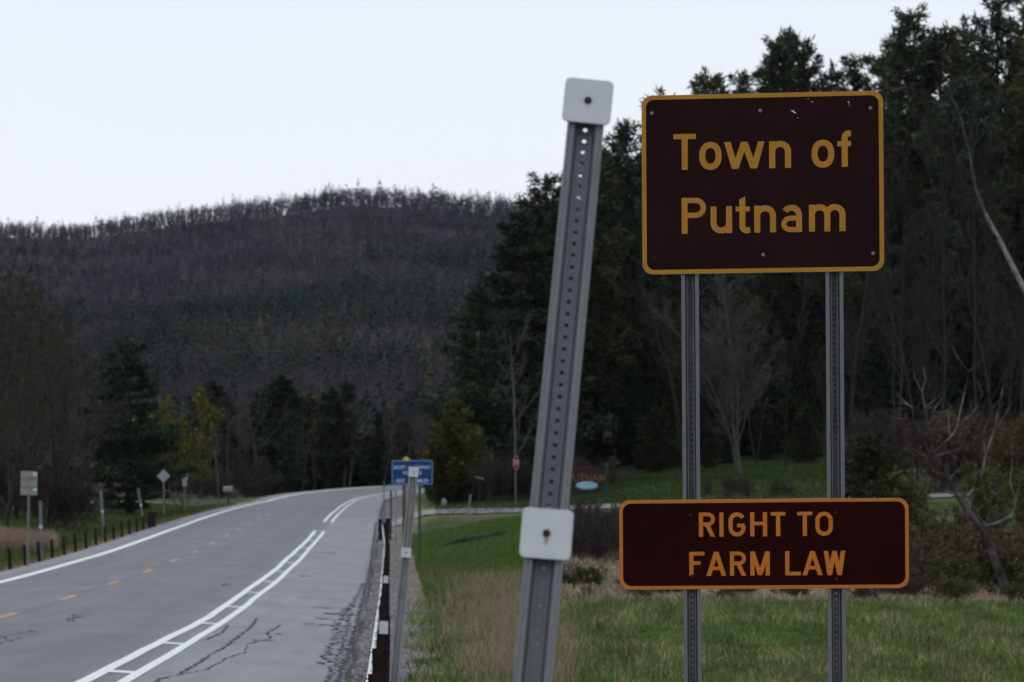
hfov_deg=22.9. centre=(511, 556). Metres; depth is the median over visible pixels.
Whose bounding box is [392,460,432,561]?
highway sign
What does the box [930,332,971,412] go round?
bare tree
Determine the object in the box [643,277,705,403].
bare tree
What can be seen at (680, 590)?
scrub bush
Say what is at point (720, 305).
bare tree
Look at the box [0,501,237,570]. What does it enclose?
roadside grass
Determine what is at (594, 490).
bare bush
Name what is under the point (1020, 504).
leafing bush
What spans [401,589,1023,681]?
grass
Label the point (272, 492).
cedar tree
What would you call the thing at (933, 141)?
bare tree
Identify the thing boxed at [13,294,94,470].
budding tree
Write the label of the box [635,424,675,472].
juniper
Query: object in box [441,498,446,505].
boulder
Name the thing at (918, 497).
leafing bush
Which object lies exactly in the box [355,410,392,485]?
spruce tree
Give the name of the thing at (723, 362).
bare tree
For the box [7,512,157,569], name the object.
cable guide rail
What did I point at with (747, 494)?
bare bush
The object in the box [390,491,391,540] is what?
marker post
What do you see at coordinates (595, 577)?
leafing bush
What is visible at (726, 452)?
juniper
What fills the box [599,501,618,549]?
bare bush
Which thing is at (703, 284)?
pine tree
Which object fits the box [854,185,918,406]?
pine tree
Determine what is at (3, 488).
bare bush
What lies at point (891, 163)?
bare tree
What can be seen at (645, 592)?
scrub bush
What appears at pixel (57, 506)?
bare bush
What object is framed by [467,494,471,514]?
leaning post
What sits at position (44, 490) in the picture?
bare bush
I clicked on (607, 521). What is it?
bare bush
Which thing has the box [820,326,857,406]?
bare tree
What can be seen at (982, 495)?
leafing bush
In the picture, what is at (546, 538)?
delineator post
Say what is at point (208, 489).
bare bush
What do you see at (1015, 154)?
pine tree
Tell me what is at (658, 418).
juniper
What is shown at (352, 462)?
bare tree
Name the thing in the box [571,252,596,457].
pine tree
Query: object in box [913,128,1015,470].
bare tree
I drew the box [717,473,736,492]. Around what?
bare bush
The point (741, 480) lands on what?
bare bush
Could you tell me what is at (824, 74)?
pine tree
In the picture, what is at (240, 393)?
bare tree
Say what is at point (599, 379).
pine tree
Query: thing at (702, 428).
juniper
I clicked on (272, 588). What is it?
road
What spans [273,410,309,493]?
spruce tree
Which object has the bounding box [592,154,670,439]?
pine tree
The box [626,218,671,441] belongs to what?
pine tree
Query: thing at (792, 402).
juniper
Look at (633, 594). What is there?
leafing bush
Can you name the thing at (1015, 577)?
scrub bush
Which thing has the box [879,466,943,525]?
leafing bush
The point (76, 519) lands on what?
bare bush
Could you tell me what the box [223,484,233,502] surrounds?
mailbox
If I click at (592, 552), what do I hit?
bare bush
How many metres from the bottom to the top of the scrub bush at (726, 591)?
0.623 m
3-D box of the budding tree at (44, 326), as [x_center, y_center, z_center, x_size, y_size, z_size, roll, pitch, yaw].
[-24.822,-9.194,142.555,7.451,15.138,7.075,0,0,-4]
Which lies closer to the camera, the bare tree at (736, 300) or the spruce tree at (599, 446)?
the bare tree at (736, 300)
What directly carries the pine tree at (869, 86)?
on the ground at (454, 521)
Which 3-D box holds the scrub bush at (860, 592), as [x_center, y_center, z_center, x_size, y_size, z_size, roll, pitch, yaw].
[8.624,1.004,62.088,0.811,0.707,0.904,0,0,6]
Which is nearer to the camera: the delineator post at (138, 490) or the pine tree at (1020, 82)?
the delineator post at (138, 490)
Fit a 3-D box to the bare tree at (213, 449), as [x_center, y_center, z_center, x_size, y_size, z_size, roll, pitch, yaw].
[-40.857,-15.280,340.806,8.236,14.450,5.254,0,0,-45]
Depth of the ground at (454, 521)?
176.12 m
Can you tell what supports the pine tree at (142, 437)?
on the ground at (454, 521)
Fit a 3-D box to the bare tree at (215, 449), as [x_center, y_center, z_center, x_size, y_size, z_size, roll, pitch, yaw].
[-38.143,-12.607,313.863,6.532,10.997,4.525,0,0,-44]
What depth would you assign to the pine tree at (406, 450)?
385.93 m
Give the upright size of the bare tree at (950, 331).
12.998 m
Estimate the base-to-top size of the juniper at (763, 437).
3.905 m
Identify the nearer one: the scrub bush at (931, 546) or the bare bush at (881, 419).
the scrub bush at (931, 546)
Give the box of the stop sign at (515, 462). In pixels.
[513,455,518,503]
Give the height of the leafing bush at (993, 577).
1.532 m
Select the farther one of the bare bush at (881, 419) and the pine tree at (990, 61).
the pine tree at (990, 61)
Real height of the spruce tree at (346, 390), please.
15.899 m
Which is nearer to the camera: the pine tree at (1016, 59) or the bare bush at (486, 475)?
the bare bush at (486, 475)
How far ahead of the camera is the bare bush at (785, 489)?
138.58 m
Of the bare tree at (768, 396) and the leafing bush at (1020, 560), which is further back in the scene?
the bare tree at (768, 396)
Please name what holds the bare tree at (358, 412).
on the ground at (454, 521)
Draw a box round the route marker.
[181,474,187,509]
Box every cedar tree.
[169,454,185,491]
[254,457,274,496]
[257,459,275,494]
[296,393,358,491]
[387,446,405,482]
[413,414,470,504]
[420,395,493,500]
[457,428,502,501]
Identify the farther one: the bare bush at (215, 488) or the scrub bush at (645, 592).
the bare bush at (215, 488)
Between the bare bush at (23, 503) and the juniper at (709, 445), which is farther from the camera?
the juniper at (709, 445)
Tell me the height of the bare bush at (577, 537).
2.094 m
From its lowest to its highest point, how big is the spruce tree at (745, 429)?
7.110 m
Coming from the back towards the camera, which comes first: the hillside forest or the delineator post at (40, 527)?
the hillside forest
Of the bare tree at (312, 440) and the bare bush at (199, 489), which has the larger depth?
the bare tree at (312, 440)
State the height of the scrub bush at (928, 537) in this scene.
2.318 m
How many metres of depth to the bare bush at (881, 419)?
144.00 m
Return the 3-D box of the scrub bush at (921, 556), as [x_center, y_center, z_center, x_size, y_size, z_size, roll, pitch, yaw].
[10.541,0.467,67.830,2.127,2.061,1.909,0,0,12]
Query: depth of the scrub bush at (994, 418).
147.91 m
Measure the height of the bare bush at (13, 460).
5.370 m
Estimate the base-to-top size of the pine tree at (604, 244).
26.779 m
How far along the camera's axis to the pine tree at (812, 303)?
203.54 m
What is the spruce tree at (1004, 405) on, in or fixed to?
on the ground at (454, 521)
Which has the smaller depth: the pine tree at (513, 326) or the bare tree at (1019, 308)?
the bare tree at (1019, 308)
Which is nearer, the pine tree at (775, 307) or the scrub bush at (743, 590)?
the scrub bush at (743, 590)
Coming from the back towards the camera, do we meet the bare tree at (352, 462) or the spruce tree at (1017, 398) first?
the bare tree at (352, 462)
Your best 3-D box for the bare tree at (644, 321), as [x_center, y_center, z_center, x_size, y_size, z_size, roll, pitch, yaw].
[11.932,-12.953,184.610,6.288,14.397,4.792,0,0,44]
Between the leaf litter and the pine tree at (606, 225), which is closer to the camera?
the leaf litter
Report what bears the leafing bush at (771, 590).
on the ground at (454, 521)
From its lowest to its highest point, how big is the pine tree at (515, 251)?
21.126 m
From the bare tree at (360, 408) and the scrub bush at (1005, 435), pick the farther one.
the bare tree at (360, 408)
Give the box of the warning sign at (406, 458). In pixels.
[402,456,409,509]
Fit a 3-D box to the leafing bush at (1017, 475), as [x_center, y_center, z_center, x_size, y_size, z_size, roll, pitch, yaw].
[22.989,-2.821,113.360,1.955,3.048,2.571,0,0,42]
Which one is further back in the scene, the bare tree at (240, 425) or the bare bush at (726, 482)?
the bare tree at (240, 425)
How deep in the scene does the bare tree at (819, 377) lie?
185.27 m
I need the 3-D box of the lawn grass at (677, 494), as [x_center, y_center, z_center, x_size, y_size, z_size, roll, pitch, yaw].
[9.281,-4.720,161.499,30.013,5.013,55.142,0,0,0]
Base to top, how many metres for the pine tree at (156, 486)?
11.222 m
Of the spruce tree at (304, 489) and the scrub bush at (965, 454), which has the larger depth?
the spruce tree at (304, 489)
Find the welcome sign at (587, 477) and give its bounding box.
[570,463,608,496]
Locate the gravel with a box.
[349,555,468,681]
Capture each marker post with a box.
[383,482,384,521]
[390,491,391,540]
[394,492,396,544]
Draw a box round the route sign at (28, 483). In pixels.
[20,471,37,565]
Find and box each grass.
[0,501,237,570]
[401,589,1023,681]
[411,511,628,603]
[425,564,589,681]
[434,461,836,514]
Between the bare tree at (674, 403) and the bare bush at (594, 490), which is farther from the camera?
the bare tree at (674, 403)
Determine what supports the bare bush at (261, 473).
on the ground at (454, 521)
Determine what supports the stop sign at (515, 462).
on the ground at (454, 521)
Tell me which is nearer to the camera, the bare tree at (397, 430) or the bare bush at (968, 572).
the bare bush at (968, 572)
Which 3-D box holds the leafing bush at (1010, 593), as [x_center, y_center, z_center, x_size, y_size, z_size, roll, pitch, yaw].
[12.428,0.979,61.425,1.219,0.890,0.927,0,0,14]
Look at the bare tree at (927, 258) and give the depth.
192.34 m
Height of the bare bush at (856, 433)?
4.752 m
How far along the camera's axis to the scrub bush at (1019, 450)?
126.27 m
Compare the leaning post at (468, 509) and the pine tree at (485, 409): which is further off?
the pine tree at (485, 409)
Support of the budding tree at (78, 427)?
on the ground at (454, 521)
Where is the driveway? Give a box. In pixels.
[108,501,242,505]
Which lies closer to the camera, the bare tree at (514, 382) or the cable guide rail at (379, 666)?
the cable guide rail at (379, 666)
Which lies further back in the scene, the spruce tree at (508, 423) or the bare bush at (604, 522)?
the spruce tree at (508, 423)
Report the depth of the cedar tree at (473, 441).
159.54 m
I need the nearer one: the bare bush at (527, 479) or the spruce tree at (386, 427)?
the bare bush at (527, 479)
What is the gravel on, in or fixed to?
on the ground at (454, 521)
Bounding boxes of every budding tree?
[0,245,95,514]
[0,254,80,517]
[0,266,46,456]
[0,269,54,487]
[0,291,33,451]
[0,306,72,526]
[0,315,115,525]
[3,261,139,520]
[5,281,128,477]
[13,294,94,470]
[19,301,102,465]
[34,301,132,473]
[132,382,224,508]
[156,433,219,503]
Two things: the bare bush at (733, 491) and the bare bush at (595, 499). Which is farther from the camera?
the bare bush at (733, 491)
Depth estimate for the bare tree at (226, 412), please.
326.12 m
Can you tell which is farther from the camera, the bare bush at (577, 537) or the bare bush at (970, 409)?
the bare bush at (970, 409)
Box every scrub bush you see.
[630,589,660,598]
[670,589,691,596]
[710,589,736,598]
[730,589,760,596]
[847,588,877,597]
[876,563,932,598]
[878,537,942,591]
[882,430,917,477]
[899,404,987,489]
[900,404,1004,491]
[909,522,958,579]
[909,534,961,587]
[925,508,983,546]
[935,518,1022,586]
[974,413,1023,466]
[977,431,1023,489]
[988,418,1020,471]
[990,528,1023,590]
[994,400,1023,474]
[999,413,1023,469]
[1004,551,1023,595]
[1010,512,1023,535]
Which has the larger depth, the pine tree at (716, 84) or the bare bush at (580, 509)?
the pine tree at (716, 84)
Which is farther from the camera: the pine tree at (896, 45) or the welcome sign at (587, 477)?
the pine tree at (896, 45)
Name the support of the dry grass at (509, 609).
on the ground at (454, 521)
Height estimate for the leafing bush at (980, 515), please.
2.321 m
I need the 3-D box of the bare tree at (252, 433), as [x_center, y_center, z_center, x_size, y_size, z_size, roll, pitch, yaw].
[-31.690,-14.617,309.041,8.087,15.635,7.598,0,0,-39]
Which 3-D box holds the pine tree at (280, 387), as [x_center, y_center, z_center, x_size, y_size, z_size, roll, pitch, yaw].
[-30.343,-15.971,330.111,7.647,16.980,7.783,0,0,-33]
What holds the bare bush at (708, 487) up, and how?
on the ground at (454, 521)
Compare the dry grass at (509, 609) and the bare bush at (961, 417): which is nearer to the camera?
the dry grass at (509, 609)
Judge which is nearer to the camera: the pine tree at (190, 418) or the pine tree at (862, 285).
the pine tree at (862, 285)
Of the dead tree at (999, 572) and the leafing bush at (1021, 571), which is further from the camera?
the leafing bush at (1021, 571)
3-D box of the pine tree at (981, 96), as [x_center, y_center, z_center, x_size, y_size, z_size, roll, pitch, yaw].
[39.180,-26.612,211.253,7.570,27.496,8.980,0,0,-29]
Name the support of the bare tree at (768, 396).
on the ground at (454, 521)
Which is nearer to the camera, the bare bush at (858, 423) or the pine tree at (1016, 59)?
the bare bush at (858, 423)
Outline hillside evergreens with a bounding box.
[0,178,578,485]
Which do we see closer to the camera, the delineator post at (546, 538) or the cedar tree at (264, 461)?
the delineator post at (546, 538)
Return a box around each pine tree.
[62,334,198,514]
[75,350,138,501]
[125,412,171,493]
[175,412,207,493]
[185,378,236,467]
[235,383,279,462]
[250,371,309,493]
[258,428,282,490]
[308,385,361,489]
[352,433,381,486]
[389,417,419,459]
[421,279,536,491]
[429,205,615,488]
[489,171,597,427]
[500,260,530,383]
[545,148,645,465]
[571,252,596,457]
[574,371,599,447]
[582,308,616,455]
[591,117,678,458]
[591,182,627,436]
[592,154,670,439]
[602,407,625,437]
[618,205,681,427]
[620,84,679,408]
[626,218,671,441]
[649,273,728,413]
[667,273,748,439]
[686,66,747,422]
[723,68,765,350]
[725,273,781,430]
[735,272,798,384]
[742,272,811,391]
[748,32,815,299]
[754,24,831,91]
[764,271,862,432]
[793,207,900,433]
[818,58,847,91]
[820,52,886,107]
[824,212,904,414]
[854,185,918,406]
[861,48,922,203]
[864,2,955,329]
[882,220,923,391]
[887,21,969,365]
[892,74,1011,407]
[907,169,967,387]
[919,13,994,369]
[937,0,1023,271]
[938,75,1011,356]
[950,174,1020,406]
[962,94,1023,413]
[966,0,1023,260]
[987,67,1023,309]
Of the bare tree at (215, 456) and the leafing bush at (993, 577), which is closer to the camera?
the leafing bush at (993, 577)
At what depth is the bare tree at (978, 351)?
186.43 m
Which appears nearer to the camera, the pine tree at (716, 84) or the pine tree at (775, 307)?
the pine tree at (775, 307)
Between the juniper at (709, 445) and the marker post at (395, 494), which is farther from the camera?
the juniper at (709, 445)
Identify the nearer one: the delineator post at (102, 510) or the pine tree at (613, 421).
the delineator post at (102, 510)
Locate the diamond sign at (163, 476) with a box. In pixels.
[157,470,169,515]
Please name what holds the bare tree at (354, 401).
on the ground at (454, 521)
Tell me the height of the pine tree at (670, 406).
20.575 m
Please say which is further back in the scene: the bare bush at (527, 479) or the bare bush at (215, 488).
the bare bush at (215, 488)
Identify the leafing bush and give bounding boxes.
[564,562,609,586]
[625,590,639,596]
[656,589,676,595]
[769,589,791,596]
[780,588,817,598]
[866,462,940,528]
[873,479,932,520]
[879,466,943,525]
[909,511,970,547]
[921,547,985,595]
[922,574,976,600]
[949,457,1020,537]
[962,504,995,527]
[975,534,1016,579]
[977,550,1017,587]
[979,586,999,596]
[992,467,1023,528]
[998,581,1023,601]
[1002,461,1023,514]
[1012,553,1023,590]
[1013,545,1023,592]
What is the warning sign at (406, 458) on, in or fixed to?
on the ground at (454, 521)
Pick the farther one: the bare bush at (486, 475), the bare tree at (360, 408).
the bare tree at (360, 408)
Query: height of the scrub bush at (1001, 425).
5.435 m
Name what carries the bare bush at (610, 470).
on the ground at (454, 521)
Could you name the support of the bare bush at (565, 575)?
on the ground at (454, 521)
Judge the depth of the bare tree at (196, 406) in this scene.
337.22 m
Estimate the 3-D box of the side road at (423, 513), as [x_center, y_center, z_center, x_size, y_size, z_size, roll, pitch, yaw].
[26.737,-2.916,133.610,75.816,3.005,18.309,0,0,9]
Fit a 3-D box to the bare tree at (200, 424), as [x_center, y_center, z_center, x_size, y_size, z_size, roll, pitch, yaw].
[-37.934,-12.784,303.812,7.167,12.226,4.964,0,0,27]
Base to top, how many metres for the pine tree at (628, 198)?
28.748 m
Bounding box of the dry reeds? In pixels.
[0,524,60,552]
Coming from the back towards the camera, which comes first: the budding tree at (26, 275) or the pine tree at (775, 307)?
the pine tree at (775, 307)
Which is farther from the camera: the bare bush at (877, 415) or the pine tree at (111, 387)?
the pine tree at (111, 387)
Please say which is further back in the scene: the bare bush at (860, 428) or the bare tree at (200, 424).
the bare tree at (200, 424)
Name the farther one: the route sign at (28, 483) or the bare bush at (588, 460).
the bare bush at (588, 460)
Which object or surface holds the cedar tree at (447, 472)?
on the ground at (454, 521)
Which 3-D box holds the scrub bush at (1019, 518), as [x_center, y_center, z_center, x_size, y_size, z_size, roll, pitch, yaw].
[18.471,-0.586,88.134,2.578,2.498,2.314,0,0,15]
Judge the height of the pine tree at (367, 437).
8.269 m
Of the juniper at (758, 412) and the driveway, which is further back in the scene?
the driveway
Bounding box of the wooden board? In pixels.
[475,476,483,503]
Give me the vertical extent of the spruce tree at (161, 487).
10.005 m
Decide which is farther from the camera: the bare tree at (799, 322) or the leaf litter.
the bare tree at (799, 322)
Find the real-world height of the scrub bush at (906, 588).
1.305 m
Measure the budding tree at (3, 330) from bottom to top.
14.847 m
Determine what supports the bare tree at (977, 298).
on the ground at (454, 521)
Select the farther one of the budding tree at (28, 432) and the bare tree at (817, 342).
the bare tree at (817, 342)
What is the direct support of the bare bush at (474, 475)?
on the ground at (454, 521)
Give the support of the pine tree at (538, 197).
on the ground at (454, 521)
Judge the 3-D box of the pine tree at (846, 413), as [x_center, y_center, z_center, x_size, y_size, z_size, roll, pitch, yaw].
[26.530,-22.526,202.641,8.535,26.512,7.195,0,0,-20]
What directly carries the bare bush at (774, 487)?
on the ground at (454, 521)
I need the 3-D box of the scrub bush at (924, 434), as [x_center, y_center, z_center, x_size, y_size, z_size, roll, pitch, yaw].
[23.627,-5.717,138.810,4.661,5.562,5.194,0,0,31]
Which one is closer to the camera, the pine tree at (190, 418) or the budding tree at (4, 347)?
the budding tree at (4, 347)
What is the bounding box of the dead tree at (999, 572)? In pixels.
[883,345,1023,597]
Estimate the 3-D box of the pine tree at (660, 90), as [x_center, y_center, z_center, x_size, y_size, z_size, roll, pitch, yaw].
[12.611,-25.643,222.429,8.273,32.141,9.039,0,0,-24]
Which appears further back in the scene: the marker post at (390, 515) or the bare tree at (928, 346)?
the bare tree at (928, 346)
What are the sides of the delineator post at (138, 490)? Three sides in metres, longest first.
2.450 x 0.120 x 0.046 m
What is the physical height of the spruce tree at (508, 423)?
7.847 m
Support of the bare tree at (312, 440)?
on the ground at (454, 521)
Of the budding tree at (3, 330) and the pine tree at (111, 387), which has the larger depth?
the pine tree at (111, 387)
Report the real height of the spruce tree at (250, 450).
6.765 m
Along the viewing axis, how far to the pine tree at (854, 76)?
242.20 m
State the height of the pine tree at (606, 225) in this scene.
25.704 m
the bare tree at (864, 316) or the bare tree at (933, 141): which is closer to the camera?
the bare tree at (933, 141)
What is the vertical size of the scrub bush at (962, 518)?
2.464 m
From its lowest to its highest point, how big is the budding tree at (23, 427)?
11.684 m
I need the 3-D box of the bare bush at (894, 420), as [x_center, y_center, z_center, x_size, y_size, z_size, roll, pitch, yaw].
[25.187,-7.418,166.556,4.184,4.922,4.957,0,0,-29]
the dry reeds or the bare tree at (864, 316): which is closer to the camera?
the dry reeds
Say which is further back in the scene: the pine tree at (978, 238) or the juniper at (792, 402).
the pine tree at (978, 238)
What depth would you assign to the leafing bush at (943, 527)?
79.47 m
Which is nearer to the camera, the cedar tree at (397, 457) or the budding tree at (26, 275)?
the budding tree at (26, 275)
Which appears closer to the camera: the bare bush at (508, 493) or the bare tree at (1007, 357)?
the bare bush at (508, 493)
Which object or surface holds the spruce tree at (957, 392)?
on the ground at (454, 521)
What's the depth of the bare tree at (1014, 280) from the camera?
150.33 m
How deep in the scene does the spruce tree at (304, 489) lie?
330.56 m
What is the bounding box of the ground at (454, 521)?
[0,207,1022,681]
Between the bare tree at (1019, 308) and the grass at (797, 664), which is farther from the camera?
the bare tree at (1019, 308)
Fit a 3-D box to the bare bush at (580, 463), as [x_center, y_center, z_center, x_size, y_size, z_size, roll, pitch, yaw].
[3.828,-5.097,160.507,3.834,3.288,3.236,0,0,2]
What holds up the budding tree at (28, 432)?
on the ground at (454, 521)
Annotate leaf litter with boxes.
[541,550,1023,605]
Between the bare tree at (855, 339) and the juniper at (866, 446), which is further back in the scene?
the bare tree at (855, 339)
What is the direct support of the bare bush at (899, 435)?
on the ground at (454, 521)
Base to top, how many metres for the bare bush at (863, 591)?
0.812 m
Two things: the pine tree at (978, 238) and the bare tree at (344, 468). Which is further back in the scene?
the bare tree at (344, 468)
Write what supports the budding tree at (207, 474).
on the ground at (454, 521)
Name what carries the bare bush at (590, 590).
on the ground at (454, 521)
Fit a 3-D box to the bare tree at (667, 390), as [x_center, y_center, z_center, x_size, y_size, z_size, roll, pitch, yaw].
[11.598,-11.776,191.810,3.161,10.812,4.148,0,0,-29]
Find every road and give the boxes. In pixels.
[0,485,424,681]
[392,490,1008,526]
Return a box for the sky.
[0,0,1023,238]
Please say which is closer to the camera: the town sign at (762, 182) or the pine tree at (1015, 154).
the town sign at (762, 182)
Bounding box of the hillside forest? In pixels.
[0,187,605,488]
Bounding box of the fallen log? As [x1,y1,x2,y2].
[445,530,505,545]
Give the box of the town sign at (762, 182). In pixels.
[619,91,908,681]
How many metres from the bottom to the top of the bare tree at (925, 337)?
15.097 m
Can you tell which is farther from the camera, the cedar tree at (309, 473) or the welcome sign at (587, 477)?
the cedar tree at (309, 473)
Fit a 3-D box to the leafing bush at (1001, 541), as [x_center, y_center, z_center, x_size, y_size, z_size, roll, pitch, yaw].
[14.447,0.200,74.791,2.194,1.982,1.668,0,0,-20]
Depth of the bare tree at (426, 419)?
417.98 m
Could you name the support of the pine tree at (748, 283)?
on the ground at (454, 521)
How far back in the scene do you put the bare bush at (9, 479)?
142.17 m
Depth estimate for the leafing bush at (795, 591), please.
62.91 m
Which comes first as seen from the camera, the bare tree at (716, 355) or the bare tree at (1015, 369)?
the bare tree at (716, 355)
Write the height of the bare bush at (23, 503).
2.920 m
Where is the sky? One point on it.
(108, 108)
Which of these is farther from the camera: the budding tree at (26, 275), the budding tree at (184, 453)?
the budding tree at (184, 453)
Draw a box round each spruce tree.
[157,453,170,491]
[235,446,260,497]
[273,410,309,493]
[290,443,309,491]
[317,379,374,487]
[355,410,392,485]
[378,423,394,485]
[486,390,532,494]
[519,360,578,489]
[576,399,614,467]
[603,362,654,465]
[668,374,704,459]
[716,369,756,455]
[752,311,797,438]
[813,365,835,432]
[849,313,910,428]
[891,302,954,428]
[939,288,1005,418]
[980,280,1017,409]
[996,302,1023,421]
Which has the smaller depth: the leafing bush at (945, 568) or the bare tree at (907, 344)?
the leafing bush at (945, 568)
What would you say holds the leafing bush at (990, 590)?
on the ground at (454, 521)
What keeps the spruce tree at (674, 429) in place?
on the ground at (454, 521)
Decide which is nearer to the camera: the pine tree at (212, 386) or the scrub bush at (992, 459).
the scrub bush at (992, 459)
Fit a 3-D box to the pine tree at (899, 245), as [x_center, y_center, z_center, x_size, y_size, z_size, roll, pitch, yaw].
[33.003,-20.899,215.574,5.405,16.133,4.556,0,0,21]
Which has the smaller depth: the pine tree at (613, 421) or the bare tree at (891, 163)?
the bare tree at (891, 163)
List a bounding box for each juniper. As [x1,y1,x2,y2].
[635,405,682,467]
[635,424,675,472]
[673,434,682,463]
[675,410,725,464]
[700,440,720,467]
[717,433,740,462]
[725,395,779,455]
[744,414,784,459]
[768,394,805,452]
[780,410,821,462]
[782,403,835,457]
[834,430,920,511]
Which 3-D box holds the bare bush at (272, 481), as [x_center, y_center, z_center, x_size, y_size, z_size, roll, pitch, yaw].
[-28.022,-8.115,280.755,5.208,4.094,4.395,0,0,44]
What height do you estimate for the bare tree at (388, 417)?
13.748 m
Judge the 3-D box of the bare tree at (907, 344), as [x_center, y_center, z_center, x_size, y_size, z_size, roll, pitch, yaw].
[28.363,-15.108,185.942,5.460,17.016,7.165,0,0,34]
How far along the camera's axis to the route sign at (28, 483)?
86.14 m
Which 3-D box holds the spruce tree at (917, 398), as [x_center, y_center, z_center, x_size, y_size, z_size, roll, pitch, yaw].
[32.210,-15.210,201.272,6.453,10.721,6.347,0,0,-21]
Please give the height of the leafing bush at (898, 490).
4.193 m
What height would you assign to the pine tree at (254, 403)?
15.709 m
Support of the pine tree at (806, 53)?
on the ground at (454, 521)
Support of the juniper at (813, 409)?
on the ground at (454, 521)
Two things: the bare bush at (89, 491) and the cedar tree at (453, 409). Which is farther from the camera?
the cedar tree at (453, 409)
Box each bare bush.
[0,440,60,517]
[0,444,40,516]
[0,449,102,527]
[0,456,35,511]
[2,452,23,515]
[4,476,42,518]
[30,465,90,528]
[39,457,95,509]
[39,470,119,530]
[53,481,106,525]
[187,469,215,498]
[192,474,223,498]
[204,476,229,498]
[209,454,268,498]
[211,476,231,498]
[235,459,287,496]
[235,474,262,497]
[245,468,278,496]
[459,453,499,499]
[463,450,512,501]
[476,450,523,500]
[478,452,532,499]
[501,466,524,498]
[509,458,554,497]
[552,453,595,493]
[562,564,584,584]
[568,492,615,527]
[570,498,610,555]
[571,456,591,493]
[571,513,599,559]
[571,515,591,555]
[573,501,615,554]
[580,524,616,561]
[582,462,610,493]
[583,586,600,594]
[586,498,624,560]
[588,455,624,489]
[589,509,618,551]
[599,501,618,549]
[700,479,714,494]
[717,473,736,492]
[722,489,735,497]
[731,480,740,492]
[736,475,754,494]
[736,476,748,491]
[741,487,756,496]
[766,477,782,495]
[777,479,795,494]
[813,406,918,492]
[819,421,895,496]
[824,416,905,478]
[847,409,917,483]
[849,588,883,599]
[851,407,902,430]
[858,408,940,480]
[876,408,918,443]
[878,545,926,594]
[909,510,921,537]
[910,397,997,490]
[932,554,990,590]
[946,395,1008,473]
[969,401,1019,473]
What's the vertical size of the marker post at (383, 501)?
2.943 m
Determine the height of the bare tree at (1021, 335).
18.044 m
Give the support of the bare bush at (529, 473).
on the ground at (454, 521)
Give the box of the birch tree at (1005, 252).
[931,58,1023,292]
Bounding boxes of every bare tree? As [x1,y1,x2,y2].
[176,374,230,468]
[180,405,220,497]
[190,431,228,495]
[194,392,234,467]
[201,406,228,502]
[211,406,240,492]
[225,415,252,467]
[227,374,291,492]
[228,397,248,449]
[232,383,251,443]
[298,389,320,489]
[314,386,368,487]
[332,416,371,487]
[334,380,384,434]
[337,377,366,437]
[355,387,380,438]
[360,387,414,485]
[378,420,405,481]
[380,405,405,485]
[391,377,436,457]
[391,404,428,458]
[411,402,432,459]
[490,307,541,490]
[621,250,717,468]
[634,282,713,452]
[641,335,681,467]
[643,273,791,473]
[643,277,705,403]
[649,300,721,428]
[665,273,728,464]
[701,275,741,458]
[722,288,779,464]
[739,340,791,463]
[757,272,821,462]
[801,198,895,431]
[806,334,849,408]
[810,343,835,445]
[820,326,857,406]
[834,279,880,429]
[849,242,921,421]
[859,231,951,488]
[866,131,954,431]
[874,272,931,439]
[898,66,1015,480]
[898,292,961,404]
[902,293,967,419]
[903,254,965,432]
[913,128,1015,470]
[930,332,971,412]
[941,216,1023,455]
[963,159,1023,417]
[968,253,1016,417]
[978,300,1023,424]
[984,267,1023,417]
[1000,312,1023,417]
[1003,268,1023,355]
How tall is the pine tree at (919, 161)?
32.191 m
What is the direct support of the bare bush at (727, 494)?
on the ground at (454, 521)
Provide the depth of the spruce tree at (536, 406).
174.24 m
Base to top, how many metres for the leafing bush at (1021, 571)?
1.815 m
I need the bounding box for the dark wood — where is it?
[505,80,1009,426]
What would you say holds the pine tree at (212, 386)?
on the ground at (454, 521)
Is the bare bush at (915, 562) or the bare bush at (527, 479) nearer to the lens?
the bare bush at (915, 562)
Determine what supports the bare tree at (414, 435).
on the ground at (454, 521)
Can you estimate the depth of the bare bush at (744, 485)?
139.91 m
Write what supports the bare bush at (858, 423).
on the ground at (454, 521)
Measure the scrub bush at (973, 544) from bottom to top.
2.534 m
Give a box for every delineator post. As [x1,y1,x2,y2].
[39,501,42,560]
[100,491,104,534]
[137,488,145,528]
[389,467,418,681]
[513,77,613,681]
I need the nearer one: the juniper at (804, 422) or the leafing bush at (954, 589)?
the leafing bush at (954, 589)
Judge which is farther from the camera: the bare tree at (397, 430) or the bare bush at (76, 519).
the bare tree at (397, 430)
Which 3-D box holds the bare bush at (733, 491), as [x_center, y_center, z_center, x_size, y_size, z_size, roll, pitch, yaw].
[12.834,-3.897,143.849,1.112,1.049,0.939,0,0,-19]
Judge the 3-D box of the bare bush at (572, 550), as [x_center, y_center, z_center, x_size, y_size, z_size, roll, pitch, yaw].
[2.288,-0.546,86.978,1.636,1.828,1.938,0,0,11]
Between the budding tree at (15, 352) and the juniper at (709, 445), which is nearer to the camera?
the budding tree at (15, 352)
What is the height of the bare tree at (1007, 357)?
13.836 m
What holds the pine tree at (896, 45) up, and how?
on the ground at (454, 521)
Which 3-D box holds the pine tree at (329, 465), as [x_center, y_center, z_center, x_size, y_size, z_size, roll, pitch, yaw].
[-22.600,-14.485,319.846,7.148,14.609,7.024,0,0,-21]
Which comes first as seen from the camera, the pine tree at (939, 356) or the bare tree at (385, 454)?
the pine tree at (939, 356)
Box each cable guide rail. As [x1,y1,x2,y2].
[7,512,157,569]
[364,518,393,681]
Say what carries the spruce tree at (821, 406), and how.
on the ground at (454, 521)
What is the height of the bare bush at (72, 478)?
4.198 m

